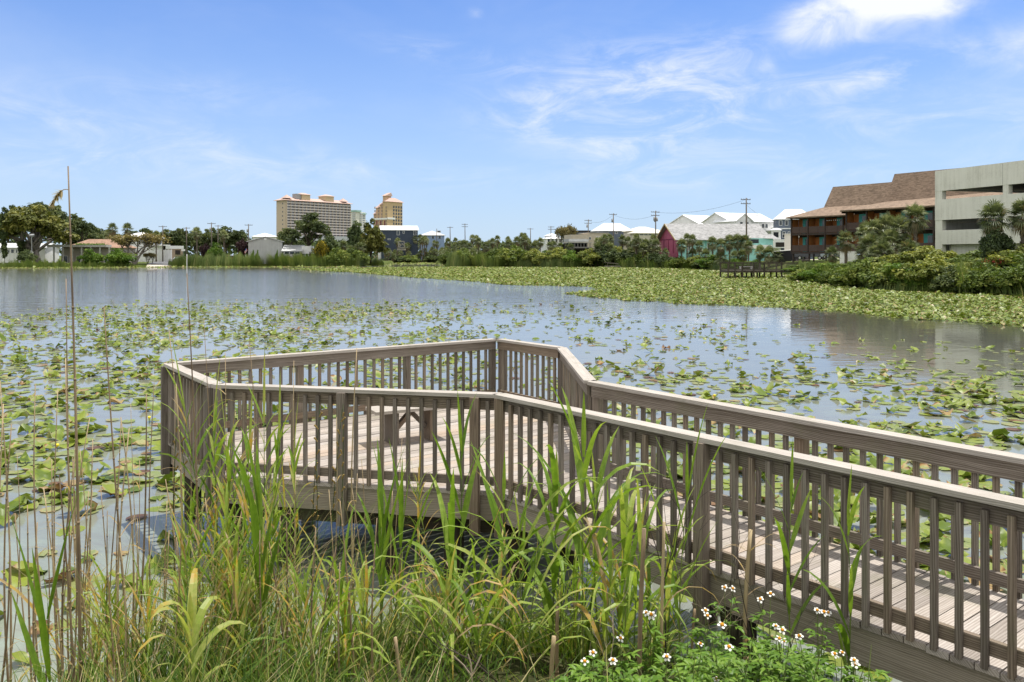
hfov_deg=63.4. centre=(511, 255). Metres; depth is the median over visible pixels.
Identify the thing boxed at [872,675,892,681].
lily pad
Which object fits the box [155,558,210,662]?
green reed
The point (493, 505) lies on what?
green reed
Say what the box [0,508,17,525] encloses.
lily pad
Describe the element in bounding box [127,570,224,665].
green reed
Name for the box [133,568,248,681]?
green reed
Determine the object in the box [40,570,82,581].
lily pad
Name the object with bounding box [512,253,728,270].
reeds
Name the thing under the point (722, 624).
daisy plant
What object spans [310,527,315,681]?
dry cane
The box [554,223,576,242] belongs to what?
leafing tree
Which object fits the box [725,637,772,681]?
daisy plant
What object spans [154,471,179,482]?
lily pad
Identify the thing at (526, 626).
green reed
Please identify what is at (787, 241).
white annex
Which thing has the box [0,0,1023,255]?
sky
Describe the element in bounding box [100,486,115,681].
dry cane
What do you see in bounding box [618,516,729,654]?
green reed
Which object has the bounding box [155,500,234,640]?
green reed
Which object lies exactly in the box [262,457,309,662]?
green reed
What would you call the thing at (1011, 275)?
bank shrub
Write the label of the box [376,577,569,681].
green reed
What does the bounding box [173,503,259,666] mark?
green reed
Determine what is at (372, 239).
magnolia
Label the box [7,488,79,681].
green reed
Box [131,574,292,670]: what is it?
green reed
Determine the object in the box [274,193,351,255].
hotel tower
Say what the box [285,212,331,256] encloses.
umbrella pine
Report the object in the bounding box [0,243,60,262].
white cottage
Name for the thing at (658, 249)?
cabbage palm
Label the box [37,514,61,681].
dry cane
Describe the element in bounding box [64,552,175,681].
green reed
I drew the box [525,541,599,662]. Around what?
green reed
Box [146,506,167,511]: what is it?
lily pad
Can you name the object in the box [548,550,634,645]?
green reed
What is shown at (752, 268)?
fishing dock
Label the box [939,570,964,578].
lily pad
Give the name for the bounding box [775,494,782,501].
lily pad
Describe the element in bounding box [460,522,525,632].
green reed
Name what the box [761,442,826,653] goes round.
green reed
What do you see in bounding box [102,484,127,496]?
lily pad
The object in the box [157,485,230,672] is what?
green reed
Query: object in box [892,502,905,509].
lily pad
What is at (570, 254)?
shoreline shrub
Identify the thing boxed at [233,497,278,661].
green reed
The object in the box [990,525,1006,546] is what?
lily pad
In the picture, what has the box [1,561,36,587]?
lily pad
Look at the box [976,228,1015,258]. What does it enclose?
ivy mound
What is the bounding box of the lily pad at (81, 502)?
[62,492,97,510]
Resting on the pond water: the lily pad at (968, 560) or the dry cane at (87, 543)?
the lily pad at (968, 560)
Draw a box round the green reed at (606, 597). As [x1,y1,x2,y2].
[559,486,639,674]
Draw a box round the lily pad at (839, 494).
[834,488,854,496]
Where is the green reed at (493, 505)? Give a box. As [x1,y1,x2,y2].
[439,442,566,655]
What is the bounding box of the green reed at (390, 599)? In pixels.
[296,528,432,673]
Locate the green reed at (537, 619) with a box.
[509,563,604,655]
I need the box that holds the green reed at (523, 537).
[462,483,569,647]
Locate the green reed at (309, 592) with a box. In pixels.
[264,548,349,681]
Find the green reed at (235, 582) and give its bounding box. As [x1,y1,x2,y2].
[197,533,294,676]
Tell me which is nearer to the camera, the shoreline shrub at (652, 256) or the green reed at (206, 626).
the green reed at (206, 626)
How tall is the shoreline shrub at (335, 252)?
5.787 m
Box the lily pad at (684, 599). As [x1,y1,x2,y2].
[678,594,692,601]
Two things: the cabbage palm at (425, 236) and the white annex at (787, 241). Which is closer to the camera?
the white annex at (787, 241)
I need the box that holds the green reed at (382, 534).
[357,440,442,662]
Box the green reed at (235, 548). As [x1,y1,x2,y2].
[218,514,262,667]
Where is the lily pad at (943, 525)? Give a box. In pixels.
[939,520,950,530]
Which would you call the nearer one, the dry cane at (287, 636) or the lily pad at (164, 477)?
the dry cane at (287, 636)
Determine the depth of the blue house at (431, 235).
361.33 m
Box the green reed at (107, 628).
[65,574,144,681]
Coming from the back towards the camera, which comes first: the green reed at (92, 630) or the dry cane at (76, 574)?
the green reed at (92, 630)
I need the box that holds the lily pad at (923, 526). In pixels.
[920,524,929,530]
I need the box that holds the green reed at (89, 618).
[51,564,130,681]
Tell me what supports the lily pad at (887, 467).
on the pond water
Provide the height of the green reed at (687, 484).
1.761 m
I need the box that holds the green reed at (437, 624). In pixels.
[387,553,511,668]
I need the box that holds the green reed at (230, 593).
[201,551,274,671]
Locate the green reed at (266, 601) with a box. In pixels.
[218,537,302,673]
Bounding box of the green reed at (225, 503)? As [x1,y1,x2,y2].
[209,465,241,642]
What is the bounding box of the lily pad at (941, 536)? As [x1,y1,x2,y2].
[920,531,948,539]
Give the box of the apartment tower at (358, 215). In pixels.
[351,210,366,232]
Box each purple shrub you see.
[199,243,210,257]
[235,238,247,256]
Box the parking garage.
[935,160,1023,254]
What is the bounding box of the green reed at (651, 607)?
[601,535,680,644]
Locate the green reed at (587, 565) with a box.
[510,481,620,651]
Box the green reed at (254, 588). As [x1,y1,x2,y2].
[224,504,288,653]
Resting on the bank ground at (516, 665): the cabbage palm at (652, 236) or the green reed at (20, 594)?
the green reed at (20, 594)
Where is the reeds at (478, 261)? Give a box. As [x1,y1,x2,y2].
[444,250,513,266]
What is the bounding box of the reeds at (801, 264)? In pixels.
[786,259,873,288]
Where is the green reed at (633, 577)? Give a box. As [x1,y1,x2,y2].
[540,480,699,674]
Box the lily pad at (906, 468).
[902,466,921,475]
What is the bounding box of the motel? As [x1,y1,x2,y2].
[785,168,1014,261]
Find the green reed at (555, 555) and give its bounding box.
[446,504,618,681]
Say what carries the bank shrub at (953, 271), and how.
on the ground at (772, 266)
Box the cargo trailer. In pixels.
[773,250,807,261]
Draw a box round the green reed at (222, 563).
[203,525,226,622]
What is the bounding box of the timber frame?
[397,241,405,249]
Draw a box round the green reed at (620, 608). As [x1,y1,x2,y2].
[573,533,630,661]
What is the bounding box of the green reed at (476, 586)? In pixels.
[423,506,511,665]
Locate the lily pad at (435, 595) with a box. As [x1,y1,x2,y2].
[425,591,442,602]
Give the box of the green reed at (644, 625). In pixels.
[580,556,705,659]
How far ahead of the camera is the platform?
196.03 m
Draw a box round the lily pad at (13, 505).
[0,497,26,511]
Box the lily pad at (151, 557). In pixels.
[147,553,173,563]
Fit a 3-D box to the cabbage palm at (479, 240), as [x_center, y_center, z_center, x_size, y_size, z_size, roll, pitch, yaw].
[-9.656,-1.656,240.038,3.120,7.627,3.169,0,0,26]
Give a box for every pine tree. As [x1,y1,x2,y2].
[0,205,15,242]
[27,204,63,242]
[33,201,54,237]
[52,211,78,260]
[66,213,84,244]
[68,220,98,242]
[72,231,91,243]
[83,228,106,240]
[132,227,153,233]
[160,232,174,249]
[161,228,185,245]
[171,228,188,245]
[183,230,208,254]
[198,228,220,247]
[212,225,239,252]
[227,229,247,255]
[276,227,301,245]
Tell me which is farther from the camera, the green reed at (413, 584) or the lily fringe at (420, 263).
the lily fringe at (420, 263)
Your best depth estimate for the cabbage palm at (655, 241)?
200.39 m
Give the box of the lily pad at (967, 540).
[964,537,990,548]
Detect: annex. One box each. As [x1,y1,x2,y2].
[281,245,313,256]
[784,234,790,249]
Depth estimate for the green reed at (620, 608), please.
5.30 m
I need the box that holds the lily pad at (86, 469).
[80,461,103,479]
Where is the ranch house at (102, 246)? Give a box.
[47,239,136,262]
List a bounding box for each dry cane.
[0,381,11,681]
[0,404,3,490]
[0,424,11,681]
[1,540,9,681]
[2,505,32,681]
[12,456,19,649]
[15,514,27,652]
[18,522,37,681]
[29,389,74,674]
[33,383,51,664]
[34,457,77,681]
[34,546,55,658]
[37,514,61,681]
[37,519,84,653]
[43,488,63,678]
[45,418,90,681]
[49,166,81,681]
[49,358,98,679]
[51,457,74,679]
[51,459,59,680]
[51,474,75,681]
[55,279,75,681]
[73,449,85,670]
[75,490,92,652]
[76,491,88,680]
[80,450,100,678]
[80,542,95,675]
[88,439,92,675]
[94,511,108,681]
[94,542,126,681]
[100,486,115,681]
[103,307,129,655]
[106,462,140,679]
[108,422,120,663]
[114,515,134,635]
[116,428,145,681]
[120,417,134,676]
[123,394,146,681]
[127,519,137,673]
[131,424,144,628]
[134,460,139,634]
[138,387,154,656]
[140,385,181,677]
[153,502,166,665]
[154,531,174,676]
[154,537,188,625]
[165,479,212,678]
[169,331,182,652]
[174,433,174,618]
[175,414,191,552]
[176,537,204,635]
[186,274,200,637]
[190,540,204,630]
[195,547,238,681]
[201,501,209,600]
[204,326,232,630]
[205,498,216,648]
[217,340,256,437]
[217,353,229,605]
[220,491,264,680]
[238,502,242,546]
[240,530,280,679]
[268,541,285,657]
[275,516,280,671]
[286,371,309,633]
[286,521,288,679]
[288,505,300,600]
[294,472,296,622]
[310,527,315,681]
[317,547,349,675]
[329,417,339,641]
[329,494,339,663]
[337,562,356,681]
[340,501,355,678]
[342,473,367,667]
[349,489,370,634]
[350,460,373,619]
[350,552,358,594]
[351,348,356,633]
[371,518,376,681]
[389,444,401,613]
[390,491,407,621]
[394,636,401,681]
[549,635,555,680]
[555,606,558,676]
[637,528,645,675]
[659,522,665,681]
[691,608,695,657]
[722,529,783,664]
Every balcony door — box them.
[803,219,806,226]
[803,237,806,251]
[819,218,823,225]
[819,237,823,251]
[837,218,841,225]
[859,214,865,221]
[924,211,932,227]
[924,234,932,242]
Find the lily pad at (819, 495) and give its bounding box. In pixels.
[809,486,820,499]
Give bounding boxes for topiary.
[255,251,259,262]
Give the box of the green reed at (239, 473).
[216,388,272,596]
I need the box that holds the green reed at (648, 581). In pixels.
[597,557,691,655]
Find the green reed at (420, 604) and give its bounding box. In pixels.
[399,572,470,668]
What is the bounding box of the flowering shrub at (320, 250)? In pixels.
[312,240,329,258]
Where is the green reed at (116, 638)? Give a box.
[89,602,154,681]
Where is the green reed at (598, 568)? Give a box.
[577,506,617,645]
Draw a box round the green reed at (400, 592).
[385,543,410,633]
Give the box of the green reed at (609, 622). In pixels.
[562,521,688,652]
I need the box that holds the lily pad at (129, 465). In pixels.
[115,463,140,473]
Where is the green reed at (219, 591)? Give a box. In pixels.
[205,557,254,636]
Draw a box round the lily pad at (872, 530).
[857,528,875,533]
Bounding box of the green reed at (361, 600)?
[316,534,433,667]
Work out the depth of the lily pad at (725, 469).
11.77 m
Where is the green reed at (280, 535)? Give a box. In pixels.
[240,463,297,631]
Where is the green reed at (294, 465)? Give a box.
[264,395,324,632]
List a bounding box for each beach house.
[541,233,562,252]
[590,223,628,248]
[622,227,659,249]
[669,215,708,223]
[701,213,772,233]
[770,209,812,258]
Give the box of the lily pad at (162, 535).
[157,530,177,540]
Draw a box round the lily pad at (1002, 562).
[979,555,1006,564]
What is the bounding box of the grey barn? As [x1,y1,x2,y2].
[246,236,283,263]
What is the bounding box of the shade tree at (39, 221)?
[0,203,80,262]
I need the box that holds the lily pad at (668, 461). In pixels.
[649,458,669,471]
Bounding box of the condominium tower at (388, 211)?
[373,193,403,256]
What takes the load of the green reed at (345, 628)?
on the bank ground at (516, 665)
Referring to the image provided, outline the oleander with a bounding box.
[980,257,1004,268]
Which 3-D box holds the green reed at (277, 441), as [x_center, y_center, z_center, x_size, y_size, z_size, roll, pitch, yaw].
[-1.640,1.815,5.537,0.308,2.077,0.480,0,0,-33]
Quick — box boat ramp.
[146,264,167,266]
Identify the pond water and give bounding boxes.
[0,263,1023,681]
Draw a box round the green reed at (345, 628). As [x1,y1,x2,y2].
[327,587,360,676]
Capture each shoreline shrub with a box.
[322,247,350,265]
[346,247,370,263]
[382,255,407,262]
[399,253,420,262]
[423,253,438,261]
[437,251,452,263]
[453,247,474,264]
[482,247,505,264]
[498,244,533,264]
[521,248,548,264]
[544,247,566,262]
[561,250,581,265]
[576,248,601,264]
[593,244,624,265]
[606,246,625,265]
[617,246,637,261]
[628,251,649,265]
[643,252,660,263]
[654,253,672,266]
[666,256,688,266]
[684,255,702,264]
[694,254,723,267]
[702,257,728,267]
[729,258,746,267]
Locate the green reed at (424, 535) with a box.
[405,452,444,618]
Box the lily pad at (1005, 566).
[1001,565,1023,573]
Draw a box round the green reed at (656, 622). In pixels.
[548,559,717,672]
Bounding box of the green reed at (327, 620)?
[220,537,399,680]
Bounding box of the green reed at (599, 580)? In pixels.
[518,516,676,648]
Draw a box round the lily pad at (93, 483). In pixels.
[92,480,111,484]
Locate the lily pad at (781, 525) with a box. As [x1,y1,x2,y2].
[762,519,793,530]
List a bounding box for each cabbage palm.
[103,229,109,238]
[106,222,117,235]
[121,222,132,234]
[154,230,159,261]
[191,226,203,257]
[219,230,228,254]
[339,240,348,250]
[354,242,363,252]
[390,253,395,261]
[394,237,400,254]
[419,237,425,261]
[423,235,427,261]
[444,237,450,246]
[459,239,468,250]
[469,234,474,246]
[474,237,482,251]
[482,241,489,252]
[489,238,496,249]
[494,235,501,250]
[504,239,513,250]
[512,236,521,247]
[518,232,524,248]
[520,234,528,250]
[526,240,531,250]
[529,242,537,250]
[536,237,545,251]
[546,242,553,249]
[567,243,574,250]
[592,243,601,251]
[601,233,609,248]
[606,242,613,251]
[618,235,625,249]
[623,236,630,248]
[630,238,640,253]
[632,233,640,244]
[637,243,647,257]
[641,237,650,249]
[650,233,657,244]
[650,238,661,252]
[653,247,661,255]
[661,247,669,256]
[675,238,687,255]
[683,233,690,258]
[685,248,697,257]
[687,234,697,255]
[694,240,703,254]
[700,248,711,259]
[705,236,717,254]
[714,250,728,267]
[715,238,726,258]
[723,233,735,266]
[728,249,739,260]
[733,233,743,251]
[736,248,747,261]
[738,235,752,255]
[743,239,754,261]
[754,244,766,261]
[761,245,775,266]
[771,249,782,261]
[824,246,839,263]
[835,228,856,262]
[854,219,872,245]
[854,244,866,261]
[856,230,880,258]
[863,215,887,245]
[863,243,884,263]
[871,237,894,257]
[874,211,900,242]
[878,227,904,254]
[886,214,912,244]
[895,237,918,254]
[899,202,931,244]
[974,199,1013,236]
[1003,195,1023,248]
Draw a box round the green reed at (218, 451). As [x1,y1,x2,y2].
[198,354,232,619]
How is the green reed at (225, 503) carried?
on the bank ground at (516, 665)
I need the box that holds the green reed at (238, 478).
[192,380,272,594]
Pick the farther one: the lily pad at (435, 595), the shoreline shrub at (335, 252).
the shoreline shrub at (335, 252)
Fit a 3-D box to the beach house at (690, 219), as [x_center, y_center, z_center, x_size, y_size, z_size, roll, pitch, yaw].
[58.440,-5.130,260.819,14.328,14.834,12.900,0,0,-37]
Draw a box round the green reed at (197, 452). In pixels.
[150,336,248,586]
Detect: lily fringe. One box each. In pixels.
[0,265,358,268]
[385,262,443,266]
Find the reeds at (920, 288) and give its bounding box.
[869,279,1023,295]
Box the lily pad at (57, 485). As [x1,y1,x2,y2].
[39,483,67,488]
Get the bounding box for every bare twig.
[405,614,483,681]
[437,640,497,681]
[454,654,481,681]
[591,577,630,677]
[611,467,713,666]
[683,492,817,661]
[692,586,755,649]
[759,558,830,663]
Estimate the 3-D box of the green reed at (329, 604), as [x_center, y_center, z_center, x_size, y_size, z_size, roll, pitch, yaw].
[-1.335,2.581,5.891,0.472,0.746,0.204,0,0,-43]
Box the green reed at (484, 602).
[454,526,525,669]
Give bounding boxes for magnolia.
[354,218,388,263]
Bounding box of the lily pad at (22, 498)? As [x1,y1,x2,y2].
[0,495,28,506]
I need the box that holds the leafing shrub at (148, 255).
[143,252,154,263]
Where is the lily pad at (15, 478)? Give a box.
[8,474,31,479]
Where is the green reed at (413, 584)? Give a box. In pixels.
[357,546,431,637]
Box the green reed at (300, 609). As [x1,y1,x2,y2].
[280,573,330,652]
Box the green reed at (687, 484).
[638,404,728,661]
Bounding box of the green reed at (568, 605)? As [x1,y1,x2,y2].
[510,575,651,649]
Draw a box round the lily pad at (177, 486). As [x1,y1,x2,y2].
[158,484,183,490]
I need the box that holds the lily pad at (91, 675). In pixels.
[65,662,111,681]
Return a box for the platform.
[604,262,619,267]
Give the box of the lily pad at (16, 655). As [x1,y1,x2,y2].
[12,651,28,662]
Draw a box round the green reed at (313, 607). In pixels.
[282,565,332,681]
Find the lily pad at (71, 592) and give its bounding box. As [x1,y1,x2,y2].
[61,589,75,596]
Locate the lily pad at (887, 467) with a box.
[870,456,893,470]
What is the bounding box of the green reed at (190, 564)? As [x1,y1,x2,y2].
[159,547,206,663]
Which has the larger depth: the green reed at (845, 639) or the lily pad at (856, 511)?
the lily pad at (856, 511)
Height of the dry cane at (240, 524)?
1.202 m
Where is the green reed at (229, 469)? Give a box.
[200,411,245,639]
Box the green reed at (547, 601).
[488,444,598,634]
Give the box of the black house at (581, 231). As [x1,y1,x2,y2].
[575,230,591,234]
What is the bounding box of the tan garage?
[166,246,183,260]
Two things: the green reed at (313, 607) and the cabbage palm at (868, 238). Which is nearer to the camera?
the green reed at (313, 607)
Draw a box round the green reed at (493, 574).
[433,468,601,667]
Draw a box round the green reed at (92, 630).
[77,608,120,672]
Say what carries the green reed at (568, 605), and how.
on the bank ground at (516, 665)
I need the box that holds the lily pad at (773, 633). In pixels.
[758,624,785,639]
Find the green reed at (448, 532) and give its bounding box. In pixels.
[396,468,533,620]
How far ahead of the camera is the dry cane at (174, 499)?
6.27 m
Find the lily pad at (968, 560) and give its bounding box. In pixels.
[964,557,1006,572]
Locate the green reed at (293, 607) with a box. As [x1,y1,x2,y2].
[265,582,321,646]
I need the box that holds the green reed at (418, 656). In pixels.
[345,518,515,678]
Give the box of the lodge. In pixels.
[657,224,777,260]
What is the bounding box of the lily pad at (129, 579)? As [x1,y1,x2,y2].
[109,570,138,585]
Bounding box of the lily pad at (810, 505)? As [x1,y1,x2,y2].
[809,501,820,510]
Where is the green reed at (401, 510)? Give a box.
[348,441,437,659]
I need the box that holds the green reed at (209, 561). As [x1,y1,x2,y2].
[141,479,240,680]
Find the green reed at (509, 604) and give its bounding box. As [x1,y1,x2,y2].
[499,568,518,638]
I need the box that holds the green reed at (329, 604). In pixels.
[308,570,352,638]
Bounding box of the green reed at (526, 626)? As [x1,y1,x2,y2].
[416,562,584,664]
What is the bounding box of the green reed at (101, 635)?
[75,570,130,675]
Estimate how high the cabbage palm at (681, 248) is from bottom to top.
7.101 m
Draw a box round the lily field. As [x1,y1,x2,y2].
[291,266,1023,327]
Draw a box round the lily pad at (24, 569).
[8,561,43,571]
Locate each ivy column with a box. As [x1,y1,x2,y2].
[0,210,8,262]
[16,240,26,260]
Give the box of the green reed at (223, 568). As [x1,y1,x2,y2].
[175,550,246,666]
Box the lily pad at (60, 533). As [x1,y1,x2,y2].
[56,525,85,535]
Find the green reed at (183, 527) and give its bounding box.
[145,508,193,639]
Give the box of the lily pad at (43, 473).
[29,468,57,480]
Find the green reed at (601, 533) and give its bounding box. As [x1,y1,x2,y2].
[502,427,696,656]
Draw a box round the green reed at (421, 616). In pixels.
[388,552,464,646]
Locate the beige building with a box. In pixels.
[564,233,607,251]
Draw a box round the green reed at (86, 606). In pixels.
[35,551,108,679]
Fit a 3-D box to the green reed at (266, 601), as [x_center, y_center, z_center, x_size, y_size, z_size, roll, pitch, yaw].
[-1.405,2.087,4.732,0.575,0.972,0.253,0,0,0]
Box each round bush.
[16,249,37,261]
[76,248,104,264]
[104,248,136,265]
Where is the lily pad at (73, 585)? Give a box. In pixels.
[66,575,105,588]
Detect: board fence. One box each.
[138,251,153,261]
[154,249,171,261]
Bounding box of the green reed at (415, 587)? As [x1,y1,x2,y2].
[327,566,460,650]
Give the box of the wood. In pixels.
[0,229,539,258]
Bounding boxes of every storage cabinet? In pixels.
[840,252,843,263]
[848,251,856,261]
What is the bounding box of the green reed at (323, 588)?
[296,551,357,655]
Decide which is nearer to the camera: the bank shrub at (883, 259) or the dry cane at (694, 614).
the dry cane at (694, 614)
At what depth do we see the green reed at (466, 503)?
5.61 m
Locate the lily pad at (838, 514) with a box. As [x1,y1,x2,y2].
[820,511,855,526]
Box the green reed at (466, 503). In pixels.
[432,390,487,631]
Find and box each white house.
[122,233,169,251]
[251,233,277,238]
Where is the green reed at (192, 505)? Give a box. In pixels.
[154,465,214,629]
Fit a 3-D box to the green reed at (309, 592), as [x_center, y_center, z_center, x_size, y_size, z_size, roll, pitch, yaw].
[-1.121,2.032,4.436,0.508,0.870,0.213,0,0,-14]
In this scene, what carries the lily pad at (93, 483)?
on the pond water
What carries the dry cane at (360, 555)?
on the bank ground at (516, 665)
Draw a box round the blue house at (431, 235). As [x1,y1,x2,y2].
[419,231,445,259]
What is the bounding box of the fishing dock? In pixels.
[720,262,824,277]
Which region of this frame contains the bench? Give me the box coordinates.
[365,406,445,444]
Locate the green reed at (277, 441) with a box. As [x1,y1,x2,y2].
[250,375,290,630]
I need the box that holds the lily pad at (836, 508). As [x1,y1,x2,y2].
[834,504,840,510]
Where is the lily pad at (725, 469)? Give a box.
[711,468,729,473]
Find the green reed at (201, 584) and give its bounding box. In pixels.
[160,545,229,676]
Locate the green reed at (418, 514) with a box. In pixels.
[407,436,433,627]
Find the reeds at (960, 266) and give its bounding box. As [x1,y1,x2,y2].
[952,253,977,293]
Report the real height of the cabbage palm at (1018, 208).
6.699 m
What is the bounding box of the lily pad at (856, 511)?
[835,502,859,515]
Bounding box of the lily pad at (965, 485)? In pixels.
[959,483,970,487]
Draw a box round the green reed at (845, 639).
[802,466,877,675]
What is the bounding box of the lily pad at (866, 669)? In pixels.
[857,665,880,674]
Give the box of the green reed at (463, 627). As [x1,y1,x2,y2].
[382,547,487,667]
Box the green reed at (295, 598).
[247,466,309,664]
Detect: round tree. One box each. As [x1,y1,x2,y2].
[320,235,341,254]
[346,220,365,245]
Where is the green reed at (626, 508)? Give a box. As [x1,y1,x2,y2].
[554,467,663,671]
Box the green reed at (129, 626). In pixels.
[102,599,157,672]
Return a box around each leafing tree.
[105,232,171,264]
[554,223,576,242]
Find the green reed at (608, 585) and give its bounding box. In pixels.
[560,556,684,659]
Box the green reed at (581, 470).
[512,382,660,663]
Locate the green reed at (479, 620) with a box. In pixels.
[391,544,518,648]
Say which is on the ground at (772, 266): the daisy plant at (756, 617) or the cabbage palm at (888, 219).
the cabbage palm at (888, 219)
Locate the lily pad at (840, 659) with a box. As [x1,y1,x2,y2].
[824,652,851,666]
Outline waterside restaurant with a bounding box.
[561,239,591,254]
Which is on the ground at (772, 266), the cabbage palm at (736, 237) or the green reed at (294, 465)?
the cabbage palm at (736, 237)
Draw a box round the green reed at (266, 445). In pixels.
[230,348,290,589]
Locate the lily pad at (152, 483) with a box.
[134,480,156,486]
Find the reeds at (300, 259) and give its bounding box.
[168,250,383,266]
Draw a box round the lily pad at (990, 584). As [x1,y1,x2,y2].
[968,572,1005,590]
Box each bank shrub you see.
[779,267,796,271]
[787,262,821,268]
[787,266,815,280]
[797,262,836,282]
[814,266,837,283]
[828,264,857,286]
[829,259,863,267]
[834,255,890,289]
[865,262,908,288]
[866,271,897,288]
[869,254,904,268]
[889,245,959,263]
[891,254,964,288]
[899,267,929,290]
[927,264,957,291]
[935,284,957,292]
[937,268,976,291]
[945,257,981,266]
[951,249,984,261]
[951,261,1002,292]
[956,263,1007,291]
[958,260,1011,267]
[985,243,1023,268]
[988,256,1023,291]
[1003,253,1023,265]
[1016,277,1023,289]
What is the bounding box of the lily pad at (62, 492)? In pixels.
[49,487,75,496]
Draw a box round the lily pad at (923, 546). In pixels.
[920,543,929,548]
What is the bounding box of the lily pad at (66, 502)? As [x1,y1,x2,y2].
[42,499,67,505]
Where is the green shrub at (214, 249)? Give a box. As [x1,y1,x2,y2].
[206,242,222,258]
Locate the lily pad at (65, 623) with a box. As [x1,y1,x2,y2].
[52,618,84,630]
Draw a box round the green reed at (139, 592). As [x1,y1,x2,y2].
[37,550,209,672]
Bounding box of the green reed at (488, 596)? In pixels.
[429,543,514,655]
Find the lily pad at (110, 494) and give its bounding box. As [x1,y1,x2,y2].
[98,490,121,495]
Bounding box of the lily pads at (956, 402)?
[0,298,1023,634]
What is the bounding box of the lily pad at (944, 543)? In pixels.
[939,537,969,556]
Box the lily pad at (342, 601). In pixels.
[320,595,358,610]
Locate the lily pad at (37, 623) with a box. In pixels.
[31,620,53,633]
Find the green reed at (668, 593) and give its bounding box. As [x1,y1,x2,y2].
[645,486,713,670]
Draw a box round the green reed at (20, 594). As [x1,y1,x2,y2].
[0,547,141,680]
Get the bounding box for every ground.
[0,256,1017,294]
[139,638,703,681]
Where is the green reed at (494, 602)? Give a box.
[460,572,540,637]
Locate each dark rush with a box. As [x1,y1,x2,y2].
[170,420,178,594]
[180,430,192,559]
[309,460,319,646]
[311,407,322,638]
[325,412,344,634]
[327,412,345,640]
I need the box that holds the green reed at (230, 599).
[202,531,274,672]
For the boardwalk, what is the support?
on the bank ground at (516, 665)
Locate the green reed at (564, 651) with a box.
[503,553,637,667]
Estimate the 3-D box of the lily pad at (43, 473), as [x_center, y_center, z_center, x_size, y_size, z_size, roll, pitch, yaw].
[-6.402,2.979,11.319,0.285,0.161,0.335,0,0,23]
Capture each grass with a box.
[0,630,760,681]
[4,461,465,681]
[334,575,740,668]
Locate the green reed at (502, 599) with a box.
[440,545,580,659]
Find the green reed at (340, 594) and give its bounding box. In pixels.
[271,502,370,670]
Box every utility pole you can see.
[159,226,166,261]
[207,222,215,246]
[584,219,591,232]
[609,213,616,242]
[651,211,659,234]
[741,198,758,257]
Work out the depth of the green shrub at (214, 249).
229.96 m
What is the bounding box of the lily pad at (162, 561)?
[145,545,173,574]
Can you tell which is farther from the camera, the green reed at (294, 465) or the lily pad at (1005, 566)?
the lily pad at (1005, 566)
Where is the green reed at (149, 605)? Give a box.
[111,550,169,681]
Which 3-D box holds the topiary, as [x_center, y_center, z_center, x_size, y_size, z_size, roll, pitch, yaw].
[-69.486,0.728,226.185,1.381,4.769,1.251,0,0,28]
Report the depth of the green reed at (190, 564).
4.89 m
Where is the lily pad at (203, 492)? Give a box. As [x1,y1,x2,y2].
[178,489,204,501]
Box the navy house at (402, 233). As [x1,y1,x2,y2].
[378,226,418,259]
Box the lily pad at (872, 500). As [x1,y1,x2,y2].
[870,497,875,504]
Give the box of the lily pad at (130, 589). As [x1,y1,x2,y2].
[126,579,158,591]
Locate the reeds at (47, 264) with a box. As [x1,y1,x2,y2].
[0,257,146,267]
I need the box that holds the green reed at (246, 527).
[212,484,274,676]
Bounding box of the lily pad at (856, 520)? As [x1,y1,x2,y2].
[839,512,873,522]
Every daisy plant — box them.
[558,674,591,681]
[567,657,599,681]
[572,649,607,681]
[594,657,626,681]
[604,667,644,681]
[606,634,643,681]
[625,675,662,681]
[627,671,659,681]
[633,610,667,681]
[636,663,663,681]
[647,653,684,681]
[667,658,690,681]
[671,637,705,679]
[673,655,704,681]
[674,650,719,681]
[674,656,694,679]
[676,640,711,681]
[680,677,698,681]
[682,642,713,679]
[689,607,722,671]
[694,629,741,681]
[694,642,731,681]
[695,650,714,677]
[706,622,737,666]
[707,585,744,681]
[709,665,739,681]
[711,644,744,681]
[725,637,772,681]
[736,666,769,681]
[738,645,760,680]
[739,619,775,679]
[746,641,788,681]
[750,591,789,679]
[751,632,785,662]
[751,650,784,681]
[754,623,797,676]
[761,631,807,681]
[764,635,800,681]
[765,630,799,676]
[781,634,822,681]
[782,632,824,678]
[784,633,813,676]
[792,638,836,681]
[798,641,825,671]
[798,675,828,681]
[799,607,839,677]
[799,659,837,680]
[801,643,839,681]
[815,668,844,681]
[824,650,859,681]
[844,657,860,681]
[848,645,889,681]
[850,669,875,680]
[866,665,890,681]
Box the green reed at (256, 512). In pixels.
[231,428,286,681]
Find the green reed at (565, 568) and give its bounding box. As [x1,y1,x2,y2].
[541,525,592,636]
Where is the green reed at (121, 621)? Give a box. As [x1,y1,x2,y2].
[105,580,143,675]
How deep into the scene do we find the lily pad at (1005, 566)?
7.90 m
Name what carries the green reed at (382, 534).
on the bank ground at (516, 665)
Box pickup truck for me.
[795,254,823,259]
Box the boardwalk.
[161,338,1023,681]
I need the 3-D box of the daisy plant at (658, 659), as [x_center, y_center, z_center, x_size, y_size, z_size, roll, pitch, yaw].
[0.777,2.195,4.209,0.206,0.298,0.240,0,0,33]
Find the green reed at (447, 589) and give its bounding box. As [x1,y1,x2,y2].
[418,536,522,681]
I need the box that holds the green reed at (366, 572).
[348,543,384,640]
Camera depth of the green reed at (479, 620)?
5.20 m
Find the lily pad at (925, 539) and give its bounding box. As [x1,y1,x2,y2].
[920,537,929,542]
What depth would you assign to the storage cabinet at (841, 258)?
104.06 m
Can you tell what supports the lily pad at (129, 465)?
on the pond water

